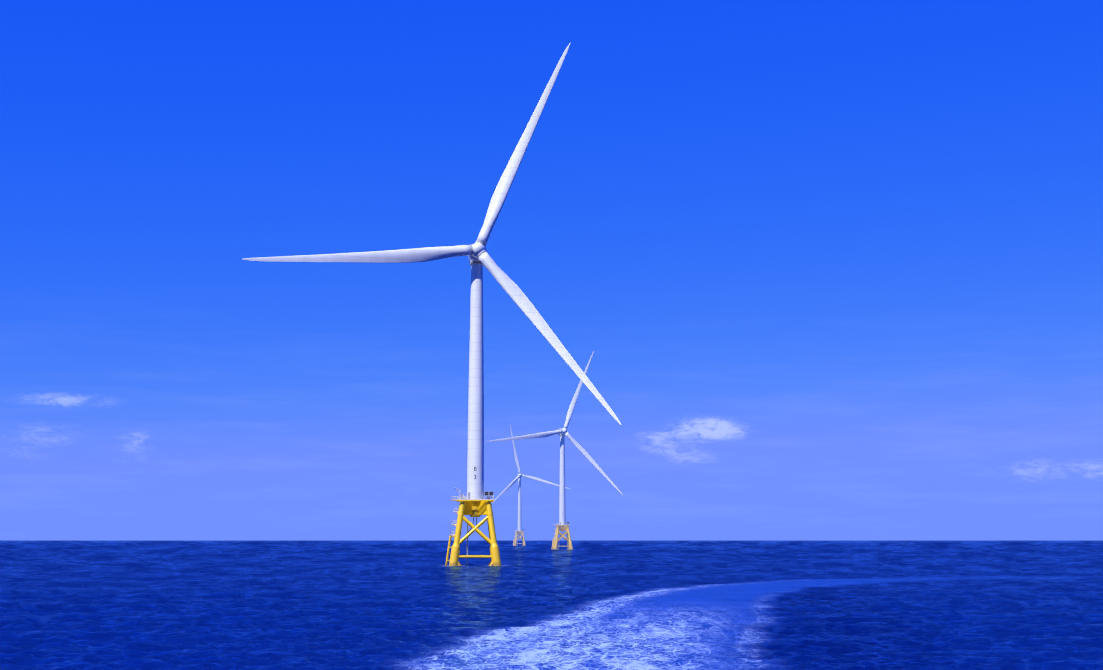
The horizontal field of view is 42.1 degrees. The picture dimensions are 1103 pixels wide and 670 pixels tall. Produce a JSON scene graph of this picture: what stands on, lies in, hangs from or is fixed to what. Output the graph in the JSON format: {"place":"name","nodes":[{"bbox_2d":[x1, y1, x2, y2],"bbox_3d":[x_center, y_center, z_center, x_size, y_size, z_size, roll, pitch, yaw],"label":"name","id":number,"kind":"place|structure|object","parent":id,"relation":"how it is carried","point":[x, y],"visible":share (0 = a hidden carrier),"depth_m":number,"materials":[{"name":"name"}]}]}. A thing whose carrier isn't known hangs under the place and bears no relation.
{"place":"outdoors","nodes":[
{"label":"outdoors","id":0,"kind":"place"},
{"bbox_2d":[0,540,1102,669],"bbox_3d":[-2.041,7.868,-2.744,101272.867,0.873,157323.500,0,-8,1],"label":"ocean","id":1,"kind":"structure","parent":0,"point":[542,605],"depth_m":180.37,"materials":[{"name":"liquid"}]},
{"bbox_2d":[243,42,621,565],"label":"turbine","id":2,"kind":"object","parent":1,"relation":"in","point":[474,503],"visible":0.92,"depth_m":467.88,"materials":[{"name":"white metal"}]},
{"bbox_2d":[491,425,568,545],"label":"turbine","id":3,"kind":"object","parent":1,"relation":"in","point":[519,531],"visible":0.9,"depth_m":2103.62,"materials":[{"name":"white metal"}]},
{"bbox_2d":[486,351,622,549],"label":"turbine","id":4,"kind":"object","parent":1,"relation":"in","point":[562,525],"visible":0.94,"depth_m":1255.27,"materials":[{"name":"white metal"}]},
{"bbox_2d":[0,0,1102,539],"label":"sky","id":5,"kind":"structure","parent":0,"point":[828,269],"materials":[{"name":"blue"}]}
]}

